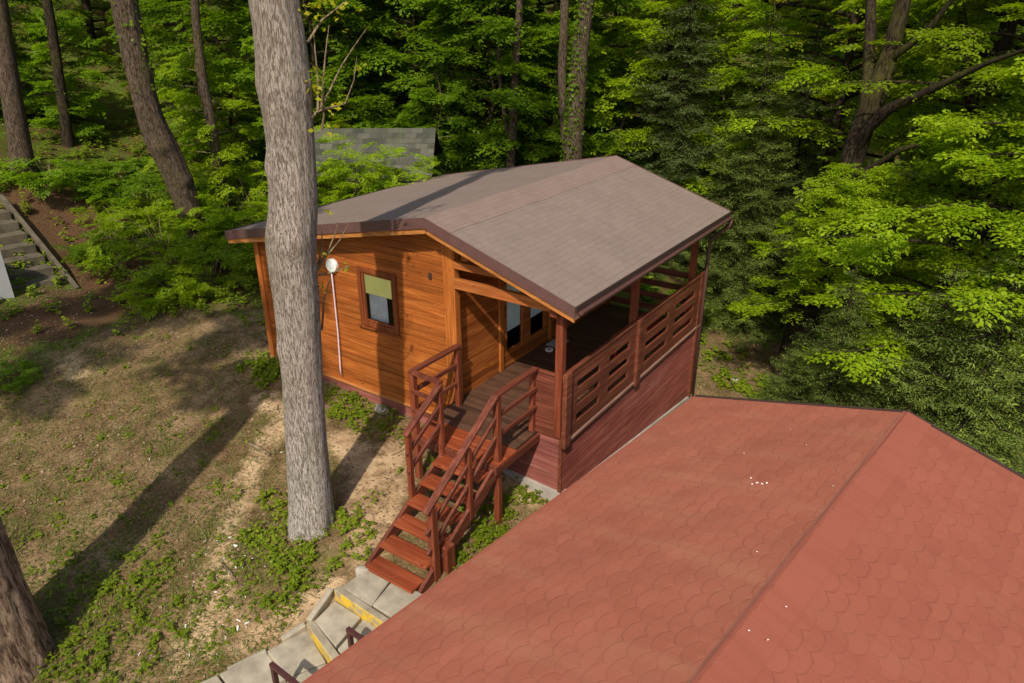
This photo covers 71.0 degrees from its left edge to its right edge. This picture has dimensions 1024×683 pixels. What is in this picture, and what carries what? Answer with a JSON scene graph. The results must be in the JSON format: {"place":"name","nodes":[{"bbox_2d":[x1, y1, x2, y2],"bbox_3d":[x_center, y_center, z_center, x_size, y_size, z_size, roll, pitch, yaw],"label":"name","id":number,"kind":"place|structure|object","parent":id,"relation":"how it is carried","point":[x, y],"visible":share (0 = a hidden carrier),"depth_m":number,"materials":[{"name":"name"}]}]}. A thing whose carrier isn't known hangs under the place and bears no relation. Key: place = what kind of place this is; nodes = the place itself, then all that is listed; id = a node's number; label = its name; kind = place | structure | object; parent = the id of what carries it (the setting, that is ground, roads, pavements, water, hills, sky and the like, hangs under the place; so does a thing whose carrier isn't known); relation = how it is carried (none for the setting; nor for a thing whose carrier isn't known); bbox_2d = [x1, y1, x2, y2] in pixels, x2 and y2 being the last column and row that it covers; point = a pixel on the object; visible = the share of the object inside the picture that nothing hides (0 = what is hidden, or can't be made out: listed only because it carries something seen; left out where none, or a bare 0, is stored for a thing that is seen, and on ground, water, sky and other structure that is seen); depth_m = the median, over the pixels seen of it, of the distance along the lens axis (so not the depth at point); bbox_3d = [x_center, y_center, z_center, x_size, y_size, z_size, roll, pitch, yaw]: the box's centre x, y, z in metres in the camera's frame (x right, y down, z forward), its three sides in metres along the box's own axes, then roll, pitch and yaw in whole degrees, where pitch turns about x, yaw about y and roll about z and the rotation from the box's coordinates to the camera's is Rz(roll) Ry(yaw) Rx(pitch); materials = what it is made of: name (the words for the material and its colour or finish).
{"place":"outdoors","nodes":[
{"label":"outdoors","id":0,"kind":"place"},
{"bbox_2d":[200,571,421,682],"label":"path","id":1,"kind":"structure","parent":0,"point":[300,658],"depth_m":8.40,"materials":[{"name":"concrete"}]},
{"bbox_2d":[0,0,1023,682],"bbox_3d":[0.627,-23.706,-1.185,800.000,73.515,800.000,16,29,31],"label":"ground","id":2,"kind":"structure","parent":0,"point":[100,316],"depth_m":12.00,"materials":[{"name":"soil"}]},
{"bbox_2d":[0,252,14,298],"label":"grey building","id":3,"kind":"structure","parent":2,"relation":"on","point":[6,291],"depth_m":15.55,"materials":[{"name":"concrete"}]},
{"bbox_2d":[0,0,37,179],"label":"beech tree","id":4,"kind":"object","parent":2,"relation":"on","point":[19,143],"visible":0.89,"depth_m":18.52,"materials":[{"name":"brown plant"}]},
{"bbox_2d":[0,359,45,393],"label":"shrub","id":5,"kind":"object","parent":2,"relation":"on","point":[32,367],"visible":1,"depth_m":12.91,"materials":[{"name":"green plant"}]},
{"bbox_2d":[0,2,53,112],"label":"sapling","id":6,"kind":"object","parent":2,"relation":"on","point":[25,88],"visible":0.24,"depth_m":22.31,"materials":[{"name":"green plant"}]},
{"bbox_2d":[0,517,54,682],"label":"pine tree","id":7,"kind":"object","parent":2,"relation":"on","point":[27,642],"visible":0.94,"depth_m":8.04,"materials":[{"name":"brown plant"}]},
{"bbox_2d":[0,194,79,288],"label":"stone steps","id":8,"kind":"structure","parent":2,"relation":"on","point":[13,236],"depth_m":16.91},
{"bbox_2d":[0,0,96,121],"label":"sapling","id":9,"kind":"object","parent":2,"relation":"on","point":[46,99],"visible":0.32,"depth_m":22.38,"materials":[{"name":"green plant"}]},
{"bbox_2d":[0,154,104,200],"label":"shrub","id":10,"kind":"object","parent":2,"relation":"on","point":[59,174],"visible":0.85,"depth_m":18.62,"materials":[{"name":"green plant"}]},
{"bbox_2d":[42,0,75,147],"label":"beech tree","id":11,"kind":"object","parent":2,"relation":"on","point":[66,133],"visible":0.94,"depth_m":21.76,"materials":[{"name":"brown plant"}]},
{"bbox_2d":[14,11,117,138],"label":"sapling","id":12,"kind":"object","parent":2,"relation":"on","point":[91,74],"visible":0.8,"depth_m":22.42,"materials":[{"name":"green plant"}]},
{"bbox_2d":[38,157,141,191],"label":"shrub","id":13,"kind":"object","parent":2,"relation":"on","point":[106,164],"visible":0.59,"depth_m":19.60,"materials":[{"name":"green plant"}]},
{"bbox_2d":[8,0,186,43],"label":"beech tree","id":14,"kind":"object","parent":2,"relation":"on","point":[86,11],"visible":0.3,"depth_m":28.59,"materials":[{"name":"green plant"}]},
{"bbox_2d":[68,193,158,231],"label":"shrub","id":15,"kind":"object","parent":2,"relation":"on","point":[136,202],"visible":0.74,"depth_m":18.88,"materials":[{"name":"green plant"}]},
{"bbox_2d":[50,222,180,279],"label":"shrub","id":16,"kind":"object","parent":2,"relation":"on","point":[105,248],"visible":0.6,"depth_m":17.18,"materials":[{"name":"green plant"}]},
{"bbox_2d":[56,156,203,211],"bbox_3d":[-10.459,-4.398,19.972,3.413,1.369,3.194,7,25,16],"label":"shrub","id":17,"kind":"object","parent":2,"relation":"on","point":[100,186],"visible":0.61,"depth_m":19.21,"materials":[{"name":"green plant"}]},
{"bbox_2d":[0,25,267,335],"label":"undergrowth","id":18,"kind":"object","parent":2,"relation":"on","point":[201,306],"visible":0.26,"depth_m":17.10,"materials":[{"name":"green plant"}]},
{"bbox_2d":[0,326,268,682],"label":"weeds","id":19,"kind":"object","parent":2,"relation":"on","point":[62,584],"visible":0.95,"depth_m":9.77,"materials":[{"name":"green plant"}]},
{"bbox_2d":[33,528,241,682],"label":"ground cover","id":20,"kind":"object","parent":2,"relation":"on","point":[97,661],"visible":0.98,"depth_m":8.81,"materials":[{"name":"green plant"}]},
{"bbox_2d":[77,198,230,275],"bbox_3d":[-8.708,-2.646,17.821,3.694,1.708,3.805,-1,24,-2],"label":"shrub","id":21,"kind":"object","parent":2,"relation":"on","point":[164,212],"visible":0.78,"depth_m":17.34,"materials":[{"name":"green plant"}]},
{"bbox_2d":[110,0,211,247],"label":"oak tree","id":22,"kind":"object","parent":2,"relation":"on","point":[162,145],"visible":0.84,"depth_m":16.73,"materials":[{"name":"brown plant"}]},
{"bbox_2d":[107,262,234,321],"bbox_3d":[-7.653,-1.246,16.115,2.633,0.954,2.593,-16,29,-31],"label":"shrub","id":23,"kind":"object","parent":2,"relation":"on","point":[182,297],"visible":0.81,"depth_m":15.47,"materials":[{"name":"green plant"}]},
{"bbox_2d":[0,324,344,682],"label":"grass","id":24,"kind":"structure","parent":2,"relation":"on","point":[173,590],"depth_m":9.86,"materials":[{"name":"green plant"}]},
{"bbox_2d":[91,0,254,94],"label":"beech tree","id":25,"kind":"object","parent":2,"relation":"on","point":[120,77],"visible":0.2,"depth_m":25.85,"materials":[{"name":"green plant"}]},
{"bbox_2d":[134,237,256,298],"bbox_3d":[-7.000,-1.743,16.525,3.242,1.301,3.035,18,30,35],"label":"shrub","id":26,"kind":"object","parent":2,"relation":"on","point":[235,262],"visible":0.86,"depth_m":15.99,"materials":[{"name":"green plant"}]},
{"bbox_2d":[0,330,404,676],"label":"twigs","id":27,"kind":"object","parent":2,"relation":"on","point":[152,521],"visible":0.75,"depth_m":10.28,"materials":[{"name":"brown plant"}]},
{"bbox_2d":[140,46,267,212],"bbox_3d":[-8.229,-5.559,19.659,3.410,4.682,3.501,14,28,29],"label":"sapling","id":28,"kind":"object","parent":2,"relation":"on","point":[180,62],"visible":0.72,"depth_m":18.95,"materials":[{"name":"green plant"}]},
{"bbox_2d":[156,174,262,211],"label":"shrub","id":29,"kind":"object","parent":2,"relation":"on","point":[234,199],"visible":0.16,"depth_m":20.10,"materials":[{"name":"green plant"}]},
{"bbox_2d":[138,452,281,664],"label":"wood chips","id":30,"kind":"object","parent":2,"relation":"on","point":[234,545],"visible":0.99,"depth_m":9.02,"materials":[{"name":"wood"}]},
{"bbox_2d":[159,188,267,252],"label":"shrub","id":31,"kind":"object","parent":2,"relation":"on","point":[212,218],"visible":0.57,"depth_m":17.71,"materials":[{"name":"green plant"}]},
{"bbox_2d":[191,0,235,225],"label":"beech tree","id":32,"kind":"object","parent":2,"relation":"on","point":[204,91],"visible":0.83,"depth_m":18.18,"materials":[{"name":"brown plant"}]},
{"bbox_2d":[108,0,325,166],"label":"beech tree","id":33,"kind":"object","parent":2,"relation":"on","point":[211,22],"visible":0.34,"depth_m":20.68,"materials":[{"name":"green plant"}]},
{"bbox_2d":[192,159,267,229],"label":"shrub","id":34,"kind":"object","parent":2,"relation":"on","point":[230,178],"visible":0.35,"depth_m":19.20,"materials":[{"name":"green plant"}]},
{"bbox_2d":[215,220,256,260],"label":"shrub","id":35,"kind":"object","parent":2,"relation":"on","point":[248,243],"visible":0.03,"depth_m":17.08,"materials":[{"name":"green plant"}]},
{"bbox_2d":[227,649,267,669],"bbox_3d":[-3.056,3.758,8.351,0.466,0.245,0.060,-14,28,-28],"label":"kerb stone","id":36,"kind":"object","parent":2,"relation":"on","point":[250,657],"visible":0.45,"depth_m":8.32,"materials":[{"name":"concrete"}]},
{"bbox_2d":[234,349,280,388],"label":"ground cover","id":37,"kind":"object","parent":2,"relation":"on","point":[274,369],"visible":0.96,"depth_m":13.16,"materials":[{"name":"green plant"}]},
{"bbox_2d":[174,0,367,99],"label":"beech tree","id":38,"kind":"object","parent":2,"relation":"on","point":[179,27],"visible":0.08,"depth_m":23.48,"materials":[{"name":"green plant"}]},
{"bbox_2d":[269,661,299,682],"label":"iron handrail","id":39,"kind":"object","parent":2,"relation":"on","point":[276,670],"visible":1,"depth_m":7.43,"materials":[{"name":"brown metal"}]},
{"bbox_2d":[281,622,306,641],"bbox_3d":[-2.580,3.531,8.582,0.335,0.282,0.080,-17,30,-33],"label":"kerb stone","id":40,"kind":"object","parent":2,"relation":"on","point":[299,629],"visible":0.48,"depth_m":8.52,"materials":[{"name":"concrete"}]},
{"bbox_2d":[217,477,382,625],"bbox_3d":[-3.045,2.563,9.865,2.756,0.624,2.102,16,29,31],"label":"ground cover","id":41,"kind":"object","parent":2,"relation":"on","point":[298,570],"visible":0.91,"depth_m":9.46,"materials":[{"name":"green plant"}]},
{"bbox_2d":[209,0,401,185],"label":"beech tree","id":42,"kind":"object","parent":2,"relation":"on","point":[249,44],"visible":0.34,"depth_m":19.83,"materials":[{"name":"green plant"}]},
{"bbox_2d":[248,0,366,541],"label":"oak tree","id":43,"kind":"object","parent":2,"relation":"on","point":[286,87],"visible":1,"depth_m":8.16,"materials":[{"name":"grey plant"}]},
{"bbox_2d":[253,122,378,222],"bbox_3d":[-4.220,-3.251,16.425,3.112,3.180,3.288,16,29,31],"label":"shrub","id":44,"kind":"object","parent":2,"relation":"on","point":[263,206],"visible":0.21,"depth_m":16.07,"materials":[{"name":"green plant"}]},
{"bbox_2d":[306,588,334,621],"bbox_3d":[-2.320,3.275,8.758,0.080,0.286,0.508,8,26,18],"label":"kerb stone","id":45,"kind":"object","parent":2,"relation":"on","point":[322,604],"visible":0.58,"depth_m":8.71,"materials":[{"name":"concrete"}]},
{"bbox_2d":[306,621,338,662],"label":"step kerb","id":46,"kind":"structure","parent":2,"relation":"on","point":[325,647],"depth_m":8.28,"materials":[{"name":"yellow concrete"}]},
{"bbox_2d":[313,82,364,127],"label":"sapling","id":47,"kind":"object","parent":2,"relation":"on","point":[333,100],"visible":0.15,"depth_m":19.53,"materials":[{"name":"green plant"}]},
{"bbox_2d":[346,626,363,647],"bbox_3d":[-1.312,3.725,7.787,1.282,0.885,0.052,17,30,33],"label":"iron handrail","id":48,"kind":"object","parent":2,"relation":"on","point":[351,632],"visible":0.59,"depth_m":7.93,"materials":[{"name":"brown metal"}]},
{"bbox_2d":[317,131,405,205],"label":"shrub","id":49,"kind":"object","parent":2,"relation":"on","point":[377,183],"visible":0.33,"depth_m":15.83,"materials":[{"name":"green plant"}]},
{"bbox_2d":[334,586,388,626],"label":"step kerb","id":50,"kind":"structure","parent":2,"relation":"on","point":[357,606],"depth_m":8.61,"materials":[{"name":"yellow concrete"}]},
{"bbox_2d":[314,128,441,202],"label":"garden shed","id":51,"kind":"structure","parent":2,"relation":"on","point":[424,141],"depth_m":18.12,"materials":[{"name":"grey"}]},
{"bbox_2d":[300,0,456,147],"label":"beech tree","id":52,"kind":"object","parent":2,"relation":"on","point":[364,101],"visible":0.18,"depth_m":20.44,"materials":[{"name":"green plant"}]},
{"bbox_2d":[324,382,434,491],"bbox_3d":[-2.022,1.367,11.650,1.149,0.330,3.735,-22,32,-39],"label":"ground cover","id":53,"kind":"object","parent":2,"relation":"on","point":[360,413],"visible":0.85,"depth_m":11.95,"materials":[{"name":"green plant"}]},
{"bbox_2d":[304,0,460,119],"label":"beech tree","id":54,"kind":"object","parent":2,"relation":"on","point":[401,93],"visible":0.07,"depth_m":22.54,"materials":[{"name":"green plant"}]},
{"bbox_2d":[356,144,440,195],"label":"shrub","id":55,"kind":"object","parent":2,"relation":"on","point":[395,177],"visible":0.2,"depth_m":16.23,"materials":[{"name":"green plant"}]},
{"bbox_2d":[309,0,503,173],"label":"beech tree","id":56,"kind":"object","parent":2,"relation":"on","point":[432,5],"visible":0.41,"depth_m":20.39,"materials":[{"name":"green plant"}]},
{"bbox_2d":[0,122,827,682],"bbox_3d":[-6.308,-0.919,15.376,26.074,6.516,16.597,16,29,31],"label":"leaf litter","id":57,"kind":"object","parent":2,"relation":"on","point":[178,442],"visible":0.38,"depth_m":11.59,"materials":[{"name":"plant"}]},
{"bbox_2d":[391,72,482,175],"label":"sapling","id":58,"kind":"object","parent":2,"relation":"on","point":[455,89],"visible":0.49,"depth_m":19.46,"materials":[{"name":"green plant"}]},
{"bbox_2d":[320,0,555,172],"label":"beech tree","id":59,"kind":"object","parent":2,"relation":"on","point":[412,95],"visible":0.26,"depth_m":20.73,"materials":[{"name":"green plant"}]},
{"bbox_2d":[364,343,539,593],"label":"wooden staircase","id":60,"kind":"structure","parent":2,"relation":"on","point":[471,456],"depth_m":9.44,"materials":[{"name":"brown wood"}]},
{"bbox_2d":[149,331,771,674],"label":"pebbles","id":61,"kind":"object","parent":2,"relation":"on","point":[373,519],"visible":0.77,"depth_m":9.87,"materials":[{"name":"stone"}]},
{"bbox_2d":[382,0,562,174],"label":"beech tree","id":62,"kind":"object","parent":2,"relation":"on","point":[525,73],"visible":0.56,"depth_m":19.36,"materials":[{"name":"green plant"}]},
{"bbox_2d":[224,155,734,500],"bbox_3d":[-0.517,-0.347,13.539,7.101,5.553,6.017,16,29,31],"label":"timber cabin","id":63,"kind":"object","parent":2,"relation":"on","point":[504,276],"visible":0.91,"depth_m":11.37,"materials":[{"name":"brown wood"}]},
{"bbox_2d":[326,258,337,271],"bbox_3d":[-2.933,-1.232,11.673,0.236,0.236,0.078,16,29,31],"label":"wall lamp","id":64,"kind":"object","parent":63,"relation":"attached to","point":[331,264],"visible":0.93,"depth_m":11.63,"materials":[{"name":"glass"}]},
{"bbox_2d":[331,274,341,374],"bbox_3d":[-2.957,-0.268,12.114,0.073,1.881,0.033,16,29,31],"label":"hanging cable","id":65,"kind":"object","parent":64,"relation":"hanging from","point":[336,324],"visible":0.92,"depth_m":12.09,"materials":[{"name":"plastic"}]},
{"bbox_2d":[356,265,400,338],"bbox_3d":[-2.095,-0.648,11.394,0.940,1.030,0.180,16,29,31],"label":"window","id":66,"kind":"structure","parent":63,"relation":"in","point":[380,286],"depth_m":11.41,"materials":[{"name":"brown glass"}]},
{"bbox_2d":[498,279,552,371],"bbox_3d":[0.241,-0.727,12.261,0.090,2.086,1.650,16,29,31],"label":"glazed door","id":67,"kind":"structure","parent":63,"relation":"in","point":[511,315],"depth_m":12.28,"materials":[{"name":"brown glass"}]},
{"bbox_2d":[612,302,662,357],"bbox_3d":[2.229,-0.221,12.697,0.420,0.798,1.200,16,29,31],"label":"red bench","id":68,"kind":"object","parent":63,"relation":"on","point":[653,324],"visible":0.16,"depth_m":12.69,"materials":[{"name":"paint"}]},
{"bbox_2d":[453,477,548,569],"bbox_3d":[-0.249,2.459,9.972,1.104,0.401,2.153,16,29,31],"label":"ground cover","id":69,"kind":"object","parent":2,"relation":"on","point":[479,535],"visible":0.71,"depth_m":9.96,"materials":[{"name":"green plant"}]},
{"bbox_2d":[496,0,522,166],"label":"beech tree","id":70,"kind":"object","parent":2,"relation":"on","point":[512,131],"visible":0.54,"depth_m":19.37,"materials":[{"name":"brown plant"}]},
{"bbox_2d":[491,17,614,165],"bbox_3d":[1.195,-6.551,20.851,4.001,5.215,4.035,-15,31,-35],"label":"sapling","id":71,"kind":"object","parent":2,"relation":"on","point":[554,133],"visible":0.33,"depth_m":19.94,"materials":[{"name":"green plant"}]},
{"bbox_2d":[457,0,651,129],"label":"beech tree","id":72,"kind":"object","parent":2,"relation":"on","point":[549,59],"visible":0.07,"depth_m":21.71,"materials":[{"name":"green plant"}]},
{"bbox_2d":[467,0,647,167],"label":"beech tree","id":73,"kind":"object","parent":2,"relation":"on","point":[508,57],"visible":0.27,"depth_m":20.44,"materials":[{"name":"green plant"}]},
{"bbox_2d":[558,0,594,160],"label":"ivy clad tree","id":74,"kind":"object","parent":2,"relation":"on","point":[571,105],"visible":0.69,"depth_m":18.24,"materials":[{"name":"brown plant"}]},
{"bbox_2d":[561,59,677,168],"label":"sapling","id":75,"kind":"object","parent":2,"relation":"on","point":[619,103],"visible":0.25,"depth_m":20.62,"materials":[{"name":"green plant"}]},
{"bbox_2d":[553,0,704,52],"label":"beech tree","id":76,"kind":"object","parent":2,"relation":"on","point":[619,14],"visible":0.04,"depth_m":27.83,"materials":[{"name":"green plant"}]},
{"bbox_2d":[547,0,772,196],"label":"beech tree","id":77,"kind":"object","parent":2,"relation":"on","point":[642,30],"visible":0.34,"depth_m":19.32,"materials":[{"name":"green plant"}]},
{"bbox_2d":[301,395,1023,682],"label":"red roofed house","id":78,"kind":"structure","parent":2,"relation":"on","point":[894,553],"depth_m":6.37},
{"bbox_2d":[539,0,800,197],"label":"beech tree","id":79,"kind":"object","parent":2,"relation":"on","point":[615,22],"visible":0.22,"depth_m":20.00,"materials":[{"name":"green plant"}]},
{"bbox_2d":[602,0,750,277],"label":"spruce tree","id":80,"kind":"object","parent":2,"relation":"on","point":[677,169],"visible":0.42,"depth_m":18.25,"materials":[{"name":"green plant"}]},
{"bbox_2d":[346,35,1014,447],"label":"undergrowth","id":81,"kind":"object","parent":2,"relation":"on","point":[644,287],"visible":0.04,"depth_m":18.70,"materials":[{"name":"green plant"}]},
{"bbox_2d":[642,85,789,251],"bbox_3d":[5.772,-4.656,20.056,4.320,4.866,3.943,-12,27,-25],"label":"sapling","id":82,"kind":"object","parent":2,"relation":"on","point":[692,183],"visible":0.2,"depth_m":18.66,"materials":[{"name":"green plant"}]},
{"bbox_2d":[697,333,776,399],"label":"ground cover","id":83,"kind":"object","parent":2,"relation":"on","point":[743,386],"visible":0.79,"depth_m":15.85,"materials":[{"name":"green plant"}]},
{"bbox_2d":[667,0,822,351],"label":"spruce tree","id":84,"kind":"object","parent":2,"relation":"on","point":[727,295],"visible":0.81,"depth_m":16.99,"materials":[{"name":"green plant"}]},
{"bbox_2d":[682,0,817,57],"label":"beech tree","id":85,"kind":"object","parent":2,"relation":"on","point":[739,4],"visible":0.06,"depth_m":28.67,"materials":[{"name":"green plant"}]},
{"bbox_2d":[623,0,888,202],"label":"beech tree","id":86,"kind":"object","parent":2,"relation":"on","point":[826,19],"visible":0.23,"depth_m":19.41,"materials":[{"name":"green plant"}]},
{"bbox_2d":[707,16,858,339],"bbox_3d":[7.060,-4.136,18.252,3.915,7.520,3.956,20,31,37],"label":"spruce tree","id":87,"kind":"object","parent":2,"relation":"on","point":[801,152],"visible":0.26,"depth_m":17.63,"materials":[{"name":"green plant"}]},
{"bbox_2d":[746,318,836,403],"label":"spruce tree","id":88,"kind":"object","parent":2,"relation":"on","point":[789,365],"visible":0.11,"depth_m":12.85,"materials":[{"name":"green plant"}]},
{"bbox_2d":[758,266,900,407],"bbox_3d":[5.422,1.174,12.003,3.626,5.106,3.687,7,25,16],"label":"spruce tree","id":89,"kind":"object","parent":2,"relation":"on","point":[831,394],"visible":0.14,"depth_m":11.45,"materials":[{"name":"green plant"}]},
{"bbox_2d":[754,0,909,109],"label":"beech tree","id":90,"kind":"object","parent":2,"relation":"on","point":[833,65],"visible":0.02,"depth_m":27.95,"materials":[{"name":"green plant"}]},
{"bbox_2d":[675,0,1023,213],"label":"beech tree","id":91,"kind":"object","parent":2,"relation":"on","point":[842,96],"visible":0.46,"depth_m":16.83,"materials":[{"name":"green plant"}]},
{"bbox_2d":[726,160,990,394],"bbox_3d":[6.395,-0.337,13.750,4.327,6.106,4.792,-9,26,-19],"label":"beech tree","id":92,"kind":"object","parent":2,"relation":"on","point":[855,204],"visible":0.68,"depth_m":12.88,"materials":[{"name":"green plant"}]},
{"bbox_2d":[726,0,1023,418],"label":"beech tree","id":93,"kind":"object","parent":2,"relation":"on","point":[942,179],"visible":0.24,"depth_m":13.88,"materials":[{"name":"green plant"}]},
{"bbox_2d":[764,0,1023,302],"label":"beech tree","id":94,"kind":"object","parent":2,"relation":"on","point":[848,101],"visible":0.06,"depth_m":19.76,"materials":[{"name":"green plant"}]},
{"bbox_2d":[768,0,1023,394],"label":"forked beech tree","id":95,"kind":"object","parent":2,"relation":"on","point":[872,114],"visible":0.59,"depth_m":13.16,"materials":[{"name":"brown plant"}]},
{"bbox_2d":[780,57,1023,463],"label":"beech tree","id":96,"kind":"object","parent":2,"relation":"on","point":[988,166],"visible":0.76,"depth_m":10.82,"materials":[{"name":"green plant"}]},
{"bbox_2d":[795,0,1023,417],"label":"beech tree","id":97,"kind":"object","parent":2,"relation":"on","point":[975,244],"visible":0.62,"depth_m":12.20,"materials":[{"name":"green plant"}]},
{"bbox_2d":[851,263,1013,460],"bbox_3d":[6.261,1.470,11.528,4.186,5.796,4.116,-3,25,-7],"label":"spruce tree","id":98,"kind":"object","parent":2,"relation":"on","point":[918,359],"visible":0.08,"depth_m":10.67,"materials":[{"name":"green plant"}]},
{"bbox_2d":[852,11,1020,150],"bbox_3d":[17.904,-13.451,25.987,9.423,14.693,8.400,18,30,34],"label":"beech tree","id":99,"kind":"object","parent":2,"relation":"on","point":[946,74],"visible":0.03,"depth_m":27.88,"materials":[{"name":"green plant"}]},
{"bbox_2d":[870,222,1023,474],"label":"spruce tree","id":100,"kind":"object","parent":2,"relation":"on","point":[975,426],"visible":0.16,"depth_m":10.28,"materials":[{"name":"green plant"}]},
{"bbox_2d":[883,3,1023,370],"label":"beech tree","id":101,"kind":"object","parent":2,"relation":"on","point":[930,160],"visible":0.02,"depth_m":19.19,"materials":[{"name":"green plant"}]},
{"bbox_2d":[914,0,1022,423],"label":"beech tree","id":102,"kind":"object","parent":2,"relation":"on","point":[1004,44],"visible":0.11,"depth_m":13.22,"materials":[{"name":"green plant"}]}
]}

